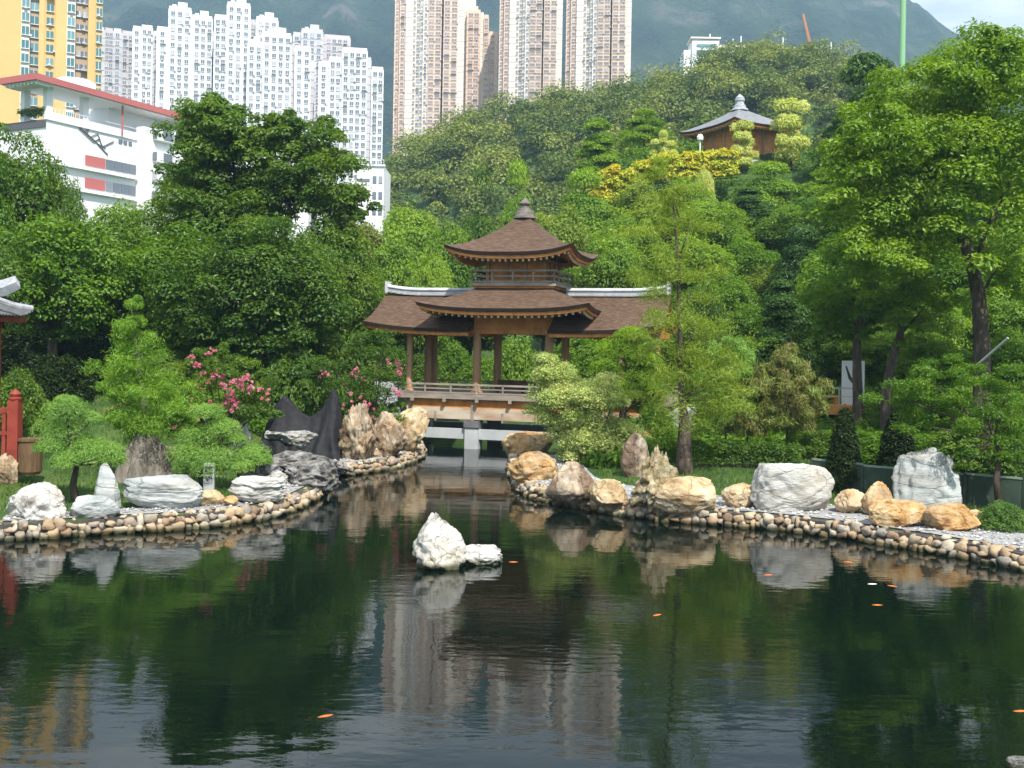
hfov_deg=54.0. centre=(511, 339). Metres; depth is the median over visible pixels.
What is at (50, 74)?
window
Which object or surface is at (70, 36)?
window
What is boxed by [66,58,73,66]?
window
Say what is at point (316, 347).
broadleaf tree
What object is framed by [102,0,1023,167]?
mountain
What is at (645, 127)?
tree
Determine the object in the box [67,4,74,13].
window
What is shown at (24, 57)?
window
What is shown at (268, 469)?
boulder
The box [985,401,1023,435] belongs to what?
round bush
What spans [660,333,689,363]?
broadleaf tree
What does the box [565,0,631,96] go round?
apartment tower
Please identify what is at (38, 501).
boulder
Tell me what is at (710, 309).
broadleaf tree
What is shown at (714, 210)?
broadleaf tree
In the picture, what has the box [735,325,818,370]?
broadleaf tree
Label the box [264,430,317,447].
boulder
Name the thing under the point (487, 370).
round bush
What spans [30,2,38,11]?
window
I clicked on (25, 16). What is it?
window
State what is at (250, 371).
round bush
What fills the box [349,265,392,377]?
broadleaf tree
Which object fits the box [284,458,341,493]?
boulder
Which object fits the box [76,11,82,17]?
window
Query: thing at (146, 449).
pond cypress
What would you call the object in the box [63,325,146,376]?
round bush
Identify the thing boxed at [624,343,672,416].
broadleaf tree
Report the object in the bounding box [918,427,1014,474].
round bush
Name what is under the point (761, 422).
broadleaf tree
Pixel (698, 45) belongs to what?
window
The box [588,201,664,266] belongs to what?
broadleaf tree
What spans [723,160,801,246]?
tree
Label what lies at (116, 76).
apartment tower
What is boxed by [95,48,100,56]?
window
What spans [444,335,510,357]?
broadleaf tree
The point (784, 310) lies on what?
tree
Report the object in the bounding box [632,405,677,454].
round bush
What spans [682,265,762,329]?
broadleaf tree
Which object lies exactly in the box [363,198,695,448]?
pavilion bridge
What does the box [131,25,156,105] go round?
apartment tower
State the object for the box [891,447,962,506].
boulder
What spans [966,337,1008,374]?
support pole
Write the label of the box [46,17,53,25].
window
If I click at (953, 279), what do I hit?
broadleaf tree
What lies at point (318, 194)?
broadleaf tree
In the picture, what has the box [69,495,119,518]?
boulder
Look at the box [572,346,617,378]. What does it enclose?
round bush
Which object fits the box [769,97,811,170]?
gold topiary
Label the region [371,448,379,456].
boulder
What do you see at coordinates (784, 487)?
boulder
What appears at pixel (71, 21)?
window
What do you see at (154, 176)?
bay window
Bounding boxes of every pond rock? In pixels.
[412,512,466,570]
[464,544,502,565]
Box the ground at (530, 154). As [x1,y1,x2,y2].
[0,70,1023,538]
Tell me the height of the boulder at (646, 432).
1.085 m
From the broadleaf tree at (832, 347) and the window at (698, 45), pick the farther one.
the window at (698, 45)
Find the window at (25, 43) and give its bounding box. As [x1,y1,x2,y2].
[21,39,28,48]
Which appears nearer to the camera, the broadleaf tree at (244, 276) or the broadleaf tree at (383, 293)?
the broadleaf tree at (244, 276)
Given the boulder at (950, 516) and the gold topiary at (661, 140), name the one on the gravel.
the boulder at (950, 516)
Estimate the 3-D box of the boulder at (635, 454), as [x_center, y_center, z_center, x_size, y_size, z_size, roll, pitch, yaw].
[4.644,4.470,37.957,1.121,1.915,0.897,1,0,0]
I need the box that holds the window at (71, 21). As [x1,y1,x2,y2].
[67,17,74,26]
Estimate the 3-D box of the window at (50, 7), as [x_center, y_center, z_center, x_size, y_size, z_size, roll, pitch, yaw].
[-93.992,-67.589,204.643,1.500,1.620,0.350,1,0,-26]
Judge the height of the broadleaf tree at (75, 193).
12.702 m
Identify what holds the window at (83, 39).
in the apartment tower at (56, 38)
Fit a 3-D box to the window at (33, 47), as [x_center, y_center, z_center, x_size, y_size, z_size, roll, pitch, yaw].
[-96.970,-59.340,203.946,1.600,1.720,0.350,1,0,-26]
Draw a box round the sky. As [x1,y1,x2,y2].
[911,0,1023,39]
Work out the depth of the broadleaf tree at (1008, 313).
56.68 m
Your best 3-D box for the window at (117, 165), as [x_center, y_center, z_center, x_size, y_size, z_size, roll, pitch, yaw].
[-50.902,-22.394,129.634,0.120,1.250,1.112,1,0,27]
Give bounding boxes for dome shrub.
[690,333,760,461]
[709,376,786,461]
[746,341,835,437]
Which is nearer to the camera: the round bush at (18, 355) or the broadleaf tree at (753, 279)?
the round bush at (18, 355)
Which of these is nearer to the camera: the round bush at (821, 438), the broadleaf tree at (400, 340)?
the round bush at (821, 438)
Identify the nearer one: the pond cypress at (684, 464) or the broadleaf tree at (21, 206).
the pond cypress at (684, 464)
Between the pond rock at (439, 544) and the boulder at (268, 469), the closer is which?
the pond rock at (439, 544)
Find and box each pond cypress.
[78,293,212,482]
[606,154,764,474]
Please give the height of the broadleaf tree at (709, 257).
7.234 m
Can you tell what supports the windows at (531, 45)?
in the apartment tower at (530, 46)
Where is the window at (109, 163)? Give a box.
[106,159,113,169]
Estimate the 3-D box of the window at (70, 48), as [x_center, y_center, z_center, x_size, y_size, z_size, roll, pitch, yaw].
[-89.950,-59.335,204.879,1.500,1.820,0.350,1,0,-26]
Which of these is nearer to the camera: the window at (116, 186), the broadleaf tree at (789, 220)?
the broadleaf tree at (789, 220)
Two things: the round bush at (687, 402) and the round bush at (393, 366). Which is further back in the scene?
the round bush at (393, 366)
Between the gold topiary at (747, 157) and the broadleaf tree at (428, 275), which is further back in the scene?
the gold topiary at (747, 157)
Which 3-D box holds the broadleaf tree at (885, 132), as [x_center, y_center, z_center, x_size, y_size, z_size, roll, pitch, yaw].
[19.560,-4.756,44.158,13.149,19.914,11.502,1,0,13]
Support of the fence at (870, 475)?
on the ground at (530, 154)
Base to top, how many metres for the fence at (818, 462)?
1.120 m
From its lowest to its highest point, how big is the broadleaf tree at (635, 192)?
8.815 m
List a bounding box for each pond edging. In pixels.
[0,486,326,540]
[339,440,426,475]
[505,453,1023,571]
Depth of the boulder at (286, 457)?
37.25 m
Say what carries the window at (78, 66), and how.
in the apartment tower at (56, 38)
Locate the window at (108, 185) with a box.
[105,181,112,191]
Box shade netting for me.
[256,388,341,460]
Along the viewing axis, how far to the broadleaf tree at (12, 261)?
43.68 m
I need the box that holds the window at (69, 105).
[66,102,72,107]
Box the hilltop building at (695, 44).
[680,34,744,75]
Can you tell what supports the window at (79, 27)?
in the apartment tower at (56, 38)
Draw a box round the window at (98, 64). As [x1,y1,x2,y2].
[95,61,101,70]
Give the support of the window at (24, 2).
in the apartment tower at (56, 38)
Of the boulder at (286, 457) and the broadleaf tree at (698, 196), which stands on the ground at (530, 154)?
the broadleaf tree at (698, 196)
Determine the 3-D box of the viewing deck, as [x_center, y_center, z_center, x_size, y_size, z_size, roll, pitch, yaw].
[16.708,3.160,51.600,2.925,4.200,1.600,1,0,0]
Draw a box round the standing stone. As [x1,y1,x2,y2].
[94,462,120,507]
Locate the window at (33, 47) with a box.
[30,43,37,51]
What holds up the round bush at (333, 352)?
on the ground at (530, 154)
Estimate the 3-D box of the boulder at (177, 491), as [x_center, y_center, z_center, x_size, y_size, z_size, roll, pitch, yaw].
[-10.388,4.576,29.979,2.459,1.072,1.230,1,0,0]
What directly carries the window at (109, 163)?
in the white building at (105, 147)
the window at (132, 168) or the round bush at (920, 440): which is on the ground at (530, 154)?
the round bush at (920, 440)
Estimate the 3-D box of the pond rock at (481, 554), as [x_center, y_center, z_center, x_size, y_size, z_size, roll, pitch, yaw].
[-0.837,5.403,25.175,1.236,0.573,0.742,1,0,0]
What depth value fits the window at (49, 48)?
204.59 m
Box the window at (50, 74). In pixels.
[46,71,52,76]
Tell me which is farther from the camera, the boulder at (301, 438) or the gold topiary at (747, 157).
the gold topiary at (747, 157)
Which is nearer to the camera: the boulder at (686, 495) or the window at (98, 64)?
the boulder at (686, 495)
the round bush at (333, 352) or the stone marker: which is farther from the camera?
the round bush at (333, 352)
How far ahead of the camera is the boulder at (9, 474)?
32.77 m
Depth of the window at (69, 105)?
204.89 m
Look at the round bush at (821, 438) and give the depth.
41.46 m
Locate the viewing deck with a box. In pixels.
[813,361,864,420]
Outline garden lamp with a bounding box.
[697,134,703,150]
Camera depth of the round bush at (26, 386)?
39.63 m
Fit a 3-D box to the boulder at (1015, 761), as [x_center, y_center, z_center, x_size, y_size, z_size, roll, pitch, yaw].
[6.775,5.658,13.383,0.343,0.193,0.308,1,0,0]
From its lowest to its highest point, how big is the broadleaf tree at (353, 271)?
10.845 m
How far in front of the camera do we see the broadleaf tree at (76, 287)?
47.25 m
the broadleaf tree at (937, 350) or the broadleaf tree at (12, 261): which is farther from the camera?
the broadleaf tree at (937, 350)
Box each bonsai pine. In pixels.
[28,394,129,502]
[165,402,273,487]
[587,325,665,422]
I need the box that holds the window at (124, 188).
[121,184,127,194]
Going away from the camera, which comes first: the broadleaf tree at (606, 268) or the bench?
the bench
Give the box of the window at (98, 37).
[96,35,101,43]
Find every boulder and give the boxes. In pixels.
[0,453,18,484]
[6,481,66,520]
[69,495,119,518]
[122,474,203,508]
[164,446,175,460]
[199,490,224,505]
[223,495,238,505]
[227,475,286,503]
[236,462,281,477]
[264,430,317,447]
[268,470,287,486]
[271,450,339,474]
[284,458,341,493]
[336,461,350,474]
[338,403,377,459]
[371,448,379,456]
[374,411,407,456]
[395,406,429,450]
[501,431,553,455]
[507,451,557,484]
[545,461,594,503]
[587,479,627,504]
[620,433,648,476]
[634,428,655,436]
[653,476,716,515]
[721,482,752,507]
[749,463,834,511]
[834,489,863,512]
[862,481,892,514]
[868,499,926,527]
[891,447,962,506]
[920,502,980,530]
[970,509,982,517]
[1005,756,1023,767]
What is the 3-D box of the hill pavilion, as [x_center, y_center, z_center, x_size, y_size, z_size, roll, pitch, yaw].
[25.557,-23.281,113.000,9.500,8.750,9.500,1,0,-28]
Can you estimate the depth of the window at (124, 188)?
130.65 m
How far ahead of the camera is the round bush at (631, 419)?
45.87 m
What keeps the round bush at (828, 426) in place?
on the ground at (530, 154)
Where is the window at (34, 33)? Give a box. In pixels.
[30,29,38,38]
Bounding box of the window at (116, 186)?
[113,183,120,193]
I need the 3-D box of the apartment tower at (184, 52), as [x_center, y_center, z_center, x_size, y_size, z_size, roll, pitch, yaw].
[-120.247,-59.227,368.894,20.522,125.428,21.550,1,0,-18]
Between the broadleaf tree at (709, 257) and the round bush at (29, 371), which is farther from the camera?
the broadleaf tree at (709, 257)
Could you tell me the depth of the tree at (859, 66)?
97.01 m
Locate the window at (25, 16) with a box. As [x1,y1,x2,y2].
[21,12,29,21]
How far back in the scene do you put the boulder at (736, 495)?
31.53 m
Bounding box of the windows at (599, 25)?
[566,24,624,95]
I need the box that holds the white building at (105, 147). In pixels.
[0,73,200,310]
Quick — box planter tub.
[17,437,42,474]
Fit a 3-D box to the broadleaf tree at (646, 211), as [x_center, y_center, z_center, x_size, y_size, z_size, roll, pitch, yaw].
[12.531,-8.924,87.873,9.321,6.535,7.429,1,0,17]
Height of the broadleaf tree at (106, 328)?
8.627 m
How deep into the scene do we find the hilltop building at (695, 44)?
321.00 m
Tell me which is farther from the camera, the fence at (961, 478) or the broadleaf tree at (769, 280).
the broadleaf tree at (769, 280)
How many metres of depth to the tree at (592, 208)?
93.97 m
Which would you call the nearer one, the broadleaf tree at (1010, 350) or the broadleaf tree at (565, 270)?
the broadleaf tree at (1010, 350)
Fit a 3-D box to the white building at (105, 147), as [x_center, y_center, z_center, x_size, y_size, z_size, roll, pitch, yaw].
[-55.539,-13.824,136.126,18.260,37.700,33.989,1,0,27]
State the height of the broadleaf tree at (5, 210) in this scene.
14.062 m
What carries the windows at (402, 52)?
in the apartment tower at (428, 58)
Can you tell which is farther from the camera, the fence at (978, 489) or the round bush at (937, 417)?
the round bush at (937, 417)
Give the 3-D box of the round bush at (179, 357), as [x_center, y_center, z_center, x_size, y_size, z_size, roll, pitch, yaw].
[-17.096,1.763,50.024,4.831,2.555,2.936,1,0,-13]
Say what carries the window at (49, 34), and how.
in the apartment tower at (56, 38)
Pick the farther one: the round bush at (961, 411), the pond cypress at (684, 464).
the round bush at (961, 411)
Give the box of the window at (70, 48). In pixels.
[67,44,74,53]
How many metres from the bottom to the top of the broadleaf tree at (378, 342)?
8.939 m
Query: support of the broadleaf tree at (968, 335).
on the ground at (530, 154)
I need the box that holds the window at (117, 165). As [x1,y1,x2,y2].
[113,161,120,171]
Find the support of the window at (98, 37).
in the apartment tower at (56, 38)
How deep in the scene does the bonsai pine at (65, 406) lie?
30.11 m
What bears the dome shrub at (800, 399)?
on the ground at (530, 154)
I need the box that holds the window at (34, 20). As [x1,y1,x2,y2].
[30,16,38,25]
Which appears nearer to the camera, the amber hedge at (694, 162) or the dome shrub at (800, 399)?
the dome shrub at (800, 399)
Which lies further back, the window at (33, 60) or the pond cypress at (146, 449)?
the window at (33, 60)
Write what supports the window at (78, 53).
in the apartment tower at (56, 38)
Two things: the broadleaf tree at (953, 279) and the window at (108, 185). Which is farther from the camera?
the window at (108, 185)
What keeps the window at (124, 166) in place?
in the white building at (105, 147)
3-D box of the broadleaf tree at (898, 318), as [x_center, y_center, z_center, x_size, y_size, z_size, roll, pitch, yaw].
[19.220,1.040,48.064,7.144,8.395,5.280,1,0,0]
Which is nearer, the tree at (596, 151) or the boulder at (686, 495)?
the boulder at (686, 495)
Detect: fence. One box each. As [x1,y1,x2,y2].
[0,389,22,473]
[810,458,862,491]
[860,465,893,496]
[958,473,962,503]
[963,473,1022,508]
[1021,476,1023,509]
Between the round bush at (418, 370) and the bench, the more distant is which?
the round bush at (418, 370)
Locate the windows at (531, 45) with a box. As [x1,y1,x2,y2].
[499,44,555,104]
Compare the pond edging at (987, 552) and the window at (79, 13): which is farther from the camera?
the window at (79, 13)
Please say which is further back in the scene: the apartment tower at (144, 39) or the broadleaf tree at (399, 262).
the apartment tower at (144, 39)
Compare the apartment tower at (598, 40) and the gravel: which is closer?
the gravel
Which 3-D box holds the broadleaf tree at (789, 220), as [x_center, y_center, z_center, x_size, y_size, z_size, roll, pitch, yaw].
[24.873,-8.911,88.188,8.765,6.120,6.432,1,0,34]
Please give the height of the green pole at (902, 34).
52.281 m
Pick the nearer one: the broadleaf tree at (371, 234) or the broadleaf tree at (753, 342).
the broadleaf tree at (753, 342)
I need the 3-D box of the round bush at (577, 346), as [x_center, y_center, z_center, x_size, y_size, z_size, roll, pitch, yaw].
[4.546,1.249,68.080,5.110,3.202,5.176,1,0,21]
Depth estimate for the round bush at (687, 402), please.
53.28 m
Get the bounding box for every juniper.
[785,430,801,460]
[824,404,862,489]
[872,410,917,466]
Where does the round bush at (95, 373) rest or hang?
on the ground at (530, 154)
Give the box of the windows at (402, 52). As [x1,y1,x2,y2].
[394,50,455,149]
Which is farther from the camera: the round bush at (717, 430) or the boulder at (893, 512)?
the round bush at (717, 430)
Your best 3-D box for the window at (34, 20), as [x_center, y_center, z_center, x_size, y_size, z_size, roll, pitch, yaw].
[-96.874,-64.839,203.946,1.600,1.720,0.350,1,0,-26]
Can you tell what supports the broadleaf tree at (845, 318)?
on the ground at (530, 154)
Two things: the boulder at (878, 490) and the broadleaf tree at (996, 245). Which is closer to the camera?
the boulder at (878, 490)
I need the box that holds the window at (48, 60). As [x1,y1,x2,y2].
[45,58,52,66]
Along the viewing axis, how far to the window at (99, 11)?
207.51 m
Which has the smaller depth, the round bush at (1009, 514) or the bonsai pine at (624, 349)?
the round bush at (1009, 514)
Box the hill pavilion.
[680,94,800,161]
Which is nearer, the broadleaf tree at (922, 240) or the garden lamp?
the broadleaf tree at (922, 240)
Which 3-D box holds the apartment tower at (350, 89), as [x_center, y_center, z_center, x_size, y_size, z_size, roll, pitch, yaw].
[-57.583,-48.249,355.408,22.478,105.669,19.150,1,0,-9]
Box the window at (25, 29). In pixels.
[21,26,28,35]
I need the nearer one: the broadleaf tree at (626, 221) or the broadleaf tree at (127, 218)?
the broadleaf tree at (127, 218)
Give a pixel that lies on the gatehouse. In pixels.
(9, 285)
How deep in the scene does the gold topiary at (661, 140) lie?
106.53 m
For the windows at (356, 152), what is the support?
in the apartment tower at (350, 89)
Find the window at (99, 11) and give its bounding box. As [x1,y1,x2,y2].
[96,8,101,17]
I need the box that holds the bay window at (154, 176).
[152,170,165,182]
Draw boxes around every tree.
[0,122,95,333]
[0,150,57,258]
[0,207,149,360]
[0,242,26,334]
[39,169,88,286]
[69,223,159,367]
[80,193,171,334]
[122,219,227,371]
[130,91,300,260]
[145,211,361,395]
[145,286,241,356]
[230,108,386,289]
[259,307,334,359]
[265,224,383,359]
[335,286,390,369]
[339,178,394,257]
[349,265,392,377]
[365,212,419,337]
[379,332,454,360]
[380,199,451,267]
[403,245,456,350]
[421,219,476,287]
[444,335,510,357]
[459,161,498,287]
[523,335,583,352]
[534,202,594,287]
[535,267,576,351]
[555,168,614,287]
[565,117,622,184]
[570,219,646,339]
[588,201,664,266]
[604,201,703,269]
[609,167,662,223]
[615,108,675,148]
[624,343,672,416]
[646,231,741,293]
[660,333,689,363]
[662,174,718,220]
[669,196,755,251]
[669,275,737,390]
[674,322,734,380]
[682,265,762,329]
[715,229,783,301]
[718,301,785,339]
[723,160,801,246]
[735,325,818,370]
[741,256,779,309]
[747,204,830,256]
[750,278,831,389]
[757,267,797,299]
[788,314,852,380]
[794,249,876,324]
[794,253,928,424]
[796,229,920,359]
[799,181,896,246]
[805,50,930,204]
[806,17,1023,427]
[835,308,886,375]
[850,323,904,370]
[854,275,987,430]
[858,352,1023,501]
[887,323,972,408]
[889,285,972,350]
[898,216,954,281]
[914,244,1003,344]
[921,122,1000,207]
[946,285,1019,352]
[962,324,1023,401]
[965,295,1023,339]
[973,108,1023,208]
[985,186,1023,253]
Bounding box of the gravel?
[3,451,1023,548]
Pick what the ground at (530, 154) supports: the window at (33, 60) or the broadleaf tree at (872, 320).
the broadleaf tree at (872, 320)
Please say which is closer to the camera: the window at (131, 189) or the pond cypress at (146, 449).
the pond cypress at (146, 449)
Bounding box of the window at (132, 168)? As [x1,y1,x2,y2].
[129,164,135,174]
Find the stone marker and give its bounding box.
[203,463,214,489]
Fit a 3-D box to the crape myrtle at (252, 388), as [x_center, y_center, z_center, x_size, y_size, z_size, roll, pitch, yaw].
[-11.299,2.160,40.088,4.476,4.544,4.995,1,0,-32]
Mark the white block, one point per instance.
(377, 179)
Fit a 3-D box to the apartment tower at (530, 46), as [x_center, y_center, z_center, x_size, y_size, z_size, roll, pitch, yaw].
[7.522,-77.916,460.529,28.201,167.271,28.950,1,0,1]
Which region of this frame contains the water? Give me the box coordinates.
[0,437,1023,767]
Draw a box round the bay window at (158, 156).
[152,150,172,163]
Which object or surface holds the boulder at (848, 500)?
on the gravel
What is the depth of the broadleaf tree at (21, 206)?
55.76 m
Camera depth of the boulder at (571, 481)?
33.25 m
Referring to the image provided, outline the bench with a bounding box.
[494,380,526,392]
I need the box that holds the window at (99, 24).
[96,21,101,30]
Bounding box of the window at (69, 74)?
[67,71,73,76]
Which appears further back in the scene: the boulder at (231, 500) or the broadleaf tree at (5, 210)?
the broadleaf tree at (5, 210)
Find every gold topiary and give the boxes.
[650,130,677,162]
[729,119,759,173]
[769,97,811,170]
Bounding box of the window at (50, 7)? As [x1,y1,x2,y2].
[46,4,53,12]
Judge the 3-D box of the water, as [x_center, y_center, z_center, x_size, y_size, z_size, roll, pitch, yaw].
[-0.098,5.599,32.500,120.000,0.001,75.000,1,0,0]
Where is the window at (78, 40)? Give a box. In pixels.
[76,37,81,43]
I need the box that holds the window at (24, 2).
[22,0,29,7]
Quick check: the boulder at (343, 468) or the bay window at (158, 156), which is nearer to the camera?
the boulder at (343, 468)
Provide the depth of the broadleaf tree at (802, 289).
65.64 m
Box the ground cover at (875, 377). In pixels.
[1,137,1023,469]
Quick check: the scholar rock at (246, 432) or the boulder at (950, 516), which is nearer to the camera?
the boulder at (950, 516)
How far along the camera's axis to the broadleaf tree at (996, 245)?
67.48 m
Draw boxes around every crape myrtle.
[163,337,284,446]
[296,328,410,424]
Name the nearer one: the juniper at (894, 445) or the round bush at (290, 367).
the juniper at (894, 445)
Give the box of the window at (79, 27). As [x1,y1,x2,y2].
[76,24,81,30]
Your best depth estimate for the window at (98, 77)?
207.51 m
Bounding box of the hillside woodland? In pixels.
[333,29,958,241]
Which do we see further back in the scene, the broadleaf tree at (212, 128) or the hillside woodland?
the hillside woodland
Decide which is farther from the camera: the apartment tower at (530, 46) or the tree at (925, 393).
the apartment tower at (530, 46)
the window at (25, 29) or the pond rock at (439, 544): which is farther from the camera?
the window at (25, 29)
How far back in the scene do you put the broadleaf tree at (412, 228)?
89.80 m
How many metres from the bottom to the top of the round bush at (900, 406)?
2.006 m
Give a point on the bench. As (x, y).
(514, 382)
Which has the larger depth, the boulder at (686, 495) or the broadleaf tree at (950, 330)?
the broadleaf tree at (950, 330)
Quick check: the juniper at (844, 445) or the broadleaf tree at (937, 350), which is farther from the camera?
the broadleaf tree at (937, 350)
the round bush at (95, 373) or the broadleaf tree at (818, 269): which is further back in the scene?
the broadleaf tree at (818, 269)
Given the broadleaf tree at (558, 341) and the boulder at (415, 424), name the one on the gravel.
the boulder at (415, 424)
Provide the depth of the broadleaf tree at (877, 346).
57.27 m
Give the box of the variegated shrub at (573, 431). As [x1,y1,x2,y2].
[520,351,654,463]
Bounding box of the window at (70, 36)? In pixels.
[67,31,74,40]
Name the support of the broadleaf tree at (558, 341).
on the ground at (530, 154)
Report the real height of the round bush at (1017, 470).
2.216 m
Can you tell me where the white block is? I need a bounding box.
[356,159,390,256]
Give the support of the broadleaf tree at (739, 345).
on the ground at (530, 154)
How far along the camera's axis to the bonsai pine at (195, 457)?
33.45 m
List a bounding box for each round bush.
[0,364,50,432]
[1,316,93,368]
[1,344,45,380]
[8,357,40,375]
[31,353,96,401]
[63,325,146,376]
[82,363,110,393]
[125,351,203,382]
[163,396,227,426]
[191,336,284,385]
[259,346,343,421]
[312,320,388,419]
[370,344,420,389]
[401,353,448,400]
[437,339,471,386]
[449,354,505,387]
[490,335,539,388]
[553,338,603,367]
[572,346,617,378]
[615,413,636,436]
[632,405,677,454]
[684,396,703,415]
[691,416,738,438]
[696,164,715,218]
[797,429,832,457]
[813,419,864,433]
[850,399,899,428]
[856,429,882,463]
[873,402,926,430]
[908,407,964,435]
[912,433,963,459]
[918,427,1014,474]
[950,398,992,423]
[975,499,1023,532]
[976,432,1023,476]
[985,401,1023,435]
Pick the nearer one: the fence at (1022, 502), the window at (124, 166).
the fence at (1022, 502)
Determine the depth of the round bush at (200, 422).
41.27 m
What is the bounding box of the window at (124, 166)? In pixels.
[121,162,128,172]
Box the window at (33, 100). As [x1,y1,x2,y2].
[31,97,36,106]
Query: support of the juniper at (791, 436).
on the ground at (530, 154)
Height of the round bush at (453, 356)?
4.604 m
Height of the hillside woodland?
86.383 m
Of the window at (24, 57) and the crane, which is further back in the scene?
the crane
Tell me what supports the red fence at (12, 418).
on the ground at (530, 154)
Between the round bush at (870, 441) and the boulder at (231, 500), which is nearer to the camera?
the boulder at (231, 500)
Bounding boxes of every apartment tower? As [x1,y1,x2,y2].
[0,0,103,123]
[101,27,132,98]
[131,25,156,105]
[155,2,213,133]
[213,0,277,249]
[246,27,314,243]
[293,24,350,229]
[316,47,383,244]
[392,0,463,161]
[462,0,497,123]
[498,0,562,119]
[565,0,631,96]
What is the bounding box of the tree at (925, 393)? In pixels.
[858,352,1023,501]
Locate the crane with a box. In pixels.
[802,14,810,44]
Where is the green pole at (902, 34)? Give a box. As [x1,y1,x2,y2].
[899,0,905,96]
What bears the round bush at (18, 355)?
on the ground at (530, 154)
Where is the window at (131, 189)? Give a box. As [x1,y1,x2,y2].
[128,185,135,195]
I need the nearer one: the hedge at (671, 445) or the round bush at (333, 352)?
the hedge at (671, 445)
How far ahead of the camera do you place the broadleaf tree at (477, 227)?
91.09 m
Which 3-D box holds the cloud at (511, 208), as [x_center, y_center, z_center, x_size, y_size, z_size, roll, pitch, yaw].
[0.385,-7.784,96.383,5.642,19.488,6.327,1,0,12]
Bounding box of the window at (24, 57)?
[21,53,28,62]
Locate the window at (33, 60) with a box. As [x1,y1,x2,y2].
[29,56,37,65]
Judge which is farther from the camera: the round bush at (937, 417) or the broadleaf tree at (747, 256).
the broadleaf tree at (747, 256)
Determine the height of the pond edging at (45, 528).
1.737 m
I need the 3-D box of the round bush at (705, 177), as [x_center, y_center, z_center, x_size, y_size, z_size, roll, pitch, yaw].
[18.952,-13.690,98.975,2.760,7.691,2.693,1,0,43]
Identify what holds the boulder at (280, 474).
on the gravel
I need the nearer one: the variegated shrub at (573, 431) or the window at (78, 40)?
the variegated shrub at (573, 431)
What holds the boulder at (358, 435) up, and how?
on the gravel
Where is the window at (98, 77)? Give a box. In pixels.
[95,75,100,83]
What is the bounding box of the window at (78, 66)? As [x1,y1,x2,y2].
[75,64,80,69]
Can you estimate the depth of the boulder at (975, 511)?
29.29 m
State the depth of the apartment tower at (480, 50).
476.08 m
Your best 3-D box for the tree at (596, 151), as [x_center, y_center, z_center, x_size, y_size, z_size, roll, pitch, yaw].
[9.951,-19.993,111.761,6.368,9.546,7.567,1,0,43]
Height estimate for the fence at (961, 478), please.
1.120 m
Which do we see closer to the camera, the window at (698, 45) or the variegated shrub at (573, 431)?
the variegated shrub at (573, 431)
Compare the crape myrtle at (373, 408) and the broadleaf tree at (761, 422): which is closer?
the broadleaf tree at (761, 422)
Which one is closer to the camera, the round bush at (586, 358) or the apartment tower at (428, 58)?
the round bush at (586, 358)
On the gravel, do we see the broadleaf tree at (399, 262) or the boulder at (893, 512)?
the boulder at (893, 512)
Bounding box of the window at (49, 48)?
[46,44,53,52]
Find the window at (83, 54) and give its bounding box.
[81,51,86,57]
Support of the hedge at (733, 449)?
on the ground at (530, 154)
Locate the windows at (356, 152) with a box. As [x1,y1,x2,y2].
[330,150,380,184]
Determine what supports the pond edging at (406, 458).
on the ground at (530, 154)
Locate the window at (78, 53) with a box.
[75,51,80,56]
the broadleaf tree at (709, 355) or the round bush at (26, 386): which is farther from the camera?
the broadleaf tree at (709, 355)
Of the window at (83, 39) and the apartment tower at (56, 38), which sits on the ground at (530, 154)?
the apartment tower at (56, 38)
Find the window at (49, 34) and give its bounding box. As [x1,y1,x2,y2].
[46,31,53,39]
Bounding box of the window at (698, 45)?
[697,44,716,46]
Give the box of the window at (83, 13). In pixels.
[81,12,87,17]
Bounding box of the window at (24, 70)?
[21,67,27,74]
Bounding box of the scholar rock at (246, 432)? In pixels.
[222,418,251,457]
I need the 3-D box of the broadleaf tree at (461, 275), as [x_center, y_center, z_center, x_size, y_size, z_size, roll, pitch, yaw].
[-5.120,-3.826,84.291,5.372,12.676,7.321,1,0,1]
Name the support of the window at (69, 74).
in the apartment tower at (56, 38)
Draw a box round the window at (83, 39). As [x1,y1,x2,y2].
[81,38,87,44]
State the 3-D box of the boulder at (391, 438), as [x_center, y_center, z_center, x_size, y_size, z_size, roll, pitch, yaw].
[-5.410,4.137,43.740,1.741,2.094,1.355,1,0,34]
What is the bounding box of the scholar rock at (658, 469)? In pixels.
[630,444,677,516]
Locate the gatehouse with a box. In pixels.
[0,276,33,388]
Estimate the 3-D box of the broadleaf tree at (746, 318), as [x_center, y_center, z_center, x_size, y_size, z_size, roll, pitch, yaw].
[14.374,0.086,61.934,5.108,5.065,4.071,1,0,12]
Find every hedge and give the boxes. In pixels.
[590,147,741,204]
[645,436,699,461]
[692,438,806,467]
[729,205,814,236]
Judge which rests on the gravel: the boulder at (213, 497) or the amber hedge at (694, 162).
the boulder at (213, 497)

